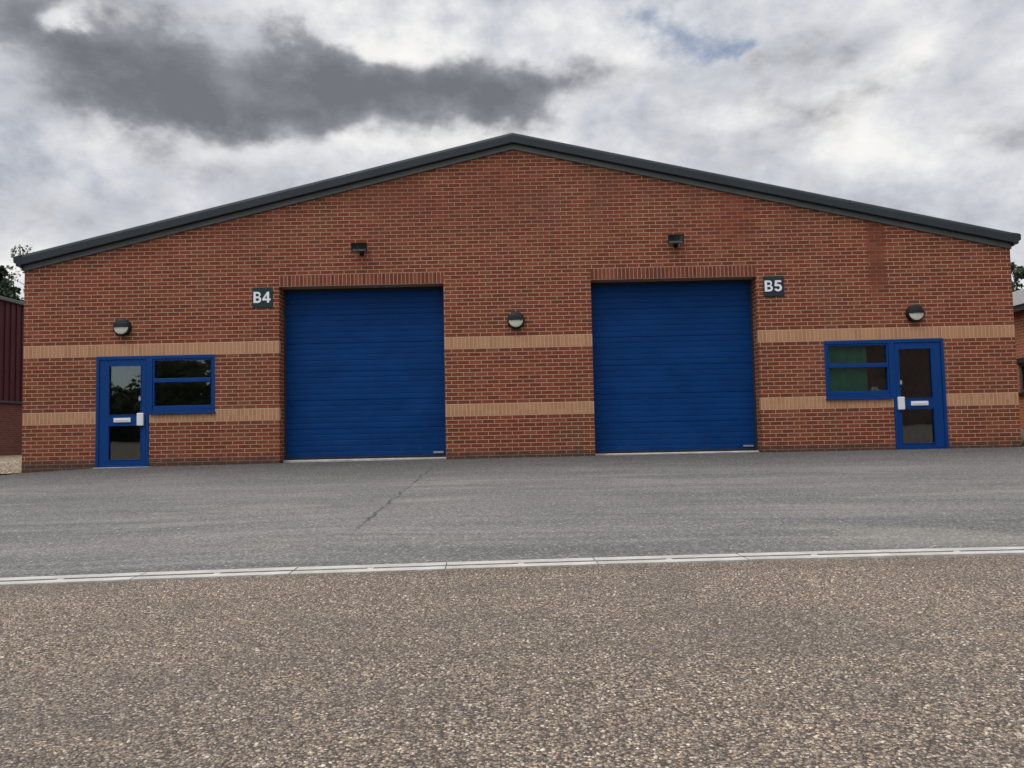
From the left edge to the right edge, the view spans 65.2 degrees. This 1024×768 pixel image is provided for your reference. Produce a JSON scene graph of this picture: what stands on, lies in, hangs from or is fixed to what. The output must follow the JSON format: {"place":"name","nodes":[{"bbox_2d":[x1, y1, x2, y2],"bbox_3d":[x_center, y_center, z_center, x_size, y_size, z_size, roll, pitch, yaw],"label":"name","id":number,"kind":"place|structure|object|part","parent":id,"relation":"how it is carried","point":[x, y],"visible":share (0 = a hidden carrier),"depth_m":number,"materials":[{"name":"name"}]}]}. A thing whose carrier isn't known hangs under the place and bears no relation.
{"place":"outdoors","nodes":[
{"label":"outdoors","id":0,"kind":"place"},
{"bbox_2d":[0,455,21,474],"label":"gravel path","id":1,"kind":"structure","parent":0,"point":[11,458],"depth_m":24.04,"materials":[{"name":"beige gravel"}]},
{"bbox_2d":[0,555,1023,767],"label":"road","id":2,"kind":"structure","parent":0,"point":[868,748],"depth_m":2.98,"materials":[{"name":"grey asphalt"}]},
{"bbox_2d":[0,446,1023,580],"bbox_3d":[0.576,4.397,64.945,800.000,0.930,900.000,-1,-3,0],"label":"ground","id":3,"kind":"structure","parent":0,"point":[161,519],"depth_m":8.12,"materials":[{"name":"grey asphalt"}]},
{"bbox_2d":[0,265,20,300],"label":"conifer tree","id":4,"kind":"object","parent":3,"relation":"on","point":[7,290],"visible":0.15,"depth_m":51.02,"materials":[{"name":"green plant"}]},
{"bbox_2d":[0,296,23,455],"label":"clad shed","id":5,"kind":"structure","parent":3,"relation":"on","point":[11,351],"depth_m":28.32,"materials":[{"name":"red metal"}]},
{"bbox_2d":[0,244,31,301],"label":"broadleaf tree","id":6,"kind":"object","parent":3,"relation":"on","point":[10,276],"visible":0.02,"depth_m":58.20,"materials":[{"name":"green plant"}]},
{"bbox_2d":[0,547,1023,585],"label":"drainage channel","id":7,"kind":"object","parent":3,"relation":"on","point":[772,556],"visible":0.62,"depth_m":5.35,"materials":[{"name":"concrete"}]},
{"bbox_2d":[13,133,1021,472],"bbox_3d":[0.190,-0.715,28.174,19.099,6.656,26.226,-1,-3,0],"label":"industrial unit","id":8,"kind":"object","parent":3,"relation":"on","point":[635,333],"visible":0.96,"depth_m":15.26,"materials":[{"name":"red brick"},{"name":"dark grey metal"},{"name":"blue steel"}]},
{"bbox_2d":[113,319,131,335],"bbox_3d":[-7.413,-1.080,15.182,0.330,0.330,0.137,-1,-3,0],"label":"bulkhead light","id":9,"kind":"object","parent":8,"relation":"attached to","point":[122,327],"visible":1,"depth_m":15.14,"materials":[{"name":"black plastic"}]},
{"bbox_3d":[-7.376,0.535,15.162,0.883,1.991,0.115,-1,-3,0],"label":"entrance door","id":10,"kind":"part","parent":8,"relation":"part of","materials":[{"name":"blue metal"}]},
{"bbox_2d":[149,358,215,414],"bbox_3d":[-6.239,0.040,15.202,1.239,1.056,0.145,-1,-3,0],"label":"window","id":11,"kind":"structure","parent":8,"relation":"in","point":[182,409],"depth_m":15.16,"materials":[{"name":"blue metal"}]},
{"bbox_2d":[252,287,272,307],"bbox_3d":[-4.757,-1.648,15.252,0.386,0.392,0.020,-1,-3,0],"label":"unit sign","id":12,"kind":"object","parent":8,"relation":"attached to","point":[262,297],"visible":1,"depth_m":15.24,"materials":[{"name":"grey metal"}]},
{"bbox_2d":[351,243,366,255],"bbox_3d":[-2.893,-2.562,15.206,0.302,0.217,0.187,-1,-3,0],"label":"floodlight","id":13,"kind":"object","parent":8,"relation":"attached to","point":[361,248],"visible":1,"depth_m":15.15,"materials":[{"name":"black plastic"}]},
{"bbox_3d":[-2.841,-0.242,15.509,3.134,3.356,0.085,-1,-3,0],"label":"roller door","id":14,"kind":"part","parent":8,"relation":"part of","materials":[{"name":"blue metal"}]},
{"bbox_2d":[507,311,524,328],"bbox_3d":[0.073,-1.210,15.124,0.330,0.330,0.137,-1,-3,0],"label":"bulkhead light","id":15,"kind":"object","parent":8,"relation":"attached to","point":[515,319],"visible":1,"depth_m":15.08,"materials":[{"name":"black plastic"}]},
{"bbox_3d":[3.103,-0.369,15.465,3.136,3.356,0.085,-1,-3,0],"label":"roller door","id":16,"kind":"part","parent":8,"relation":"part of","materials":[{"name":"blue metal"}]},
{"bbox_2d":[668,234,683,247],"bbox_3d":[3.095,-2.711,15.162,0.302,0.217,0.187,-1,-3,0],"label":"floodlight","id":17,"kind":"object","parent":8,"relation":"attached to","point":[675,240],"visible":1,"depth_m":15.11,"materials":[{"name":"black plastic"}]},
{"bbox_2d":[763,276,783,296],"bbox_3d":[4.966,-1.856,15.178,0.386,0.392,0.020,-1,-3,0],"label":"unit sign","id":18,"kind":"object","parent":8,"relation":"attached to","point":[773,286],"visible":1,"depth_m":15.17,"materials":[{"name":"grey metal"}]},
{"bbox_2d":[828,346,867,391],"bbox_3d":[6.372,-0.347,15.321,0.820,1.180,0.047,-1,-3,0],"label":"window blind","id":19,"kind":"object","parent":8,"relation":"attached to","point":[848,379],"depth_m":15.31,"materials":[{"name":"green fabric"}]},
{"bbox_2d":[824,343,892,399],"bbox_3d":[6.517,-0.233,15.106,1.252,1.055,0.145,-1,-3,0],"label":"window","id":20,"kind":"structure","parent":8,"relation":"in","point":[839,395],"depth_m":15.06,"materials":[{"name":"blue metal"}]},
{"bbox_2d":[871,387,881,390],"bbox_3d":[6.941,0.139,15.323,0.285,0.170,0.097,-1,-3,0],"label":"paper stack","id":21,"kind":"object","parent":8,"relation":"in","point":[874,389],"visible":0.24,"depth_m":15.29,"materials":[{"name":"white paper"}]},
{"bbox_2d":[905,304,924,321],"bbox_3d":[7.608,-1.338,15.065,0.330,0.330,0.137,-1,-3,0],"label":"bulkhead light","id":22,"kind":"object","parent":8,"relation":"attached to","point":[915,313],"visible":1,"depth_m":15.03,"materials":[{"name":"black plastic"}]},
{"bbox_3d":[7.665,0.213,15.049,0.853,1.991,0.115,-1,-3,0],"label":"entrance door","id":23,"kind":"part","parent":8,"relation":"part of","materials":[{"name":"blue metal"}]},
{"bbox_2d":[1011,262,1023,291],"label":"broadleaf tree","id":24,"kind":"object","parent":3,"relation":"on","point":[1016,274],"visible":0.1,"depth_m":60.38,"materials":[{"name":"green plant"}]},
{"bbox_2d":[1012,289,1023,435],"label":"brick bungalow","id":25,"kind":"object","parent":3,"relation":"on","point":[1018,302],"visible":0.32,"depth_m":20.84,"materials":[{"name":"brick"}]},
{"bbox_2d":[1018,363,1023,394],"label":"window","id":26,"kind":"structure","parent":25,"relation":"in","point":[1021,366],"depth_m":20.88,"materials":[{"name":"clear glass"}]},
{"bbox_2d":[0,0,1023,299],"label":"sky","id":27,"kind":"structure","parent":0,"point":[116,115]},
{"bbox_2d":[34,437,1023,471],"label":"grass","id":28,"kind":"structure","parent":0,"point":[1022,443],"depth_m":15.05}
]}

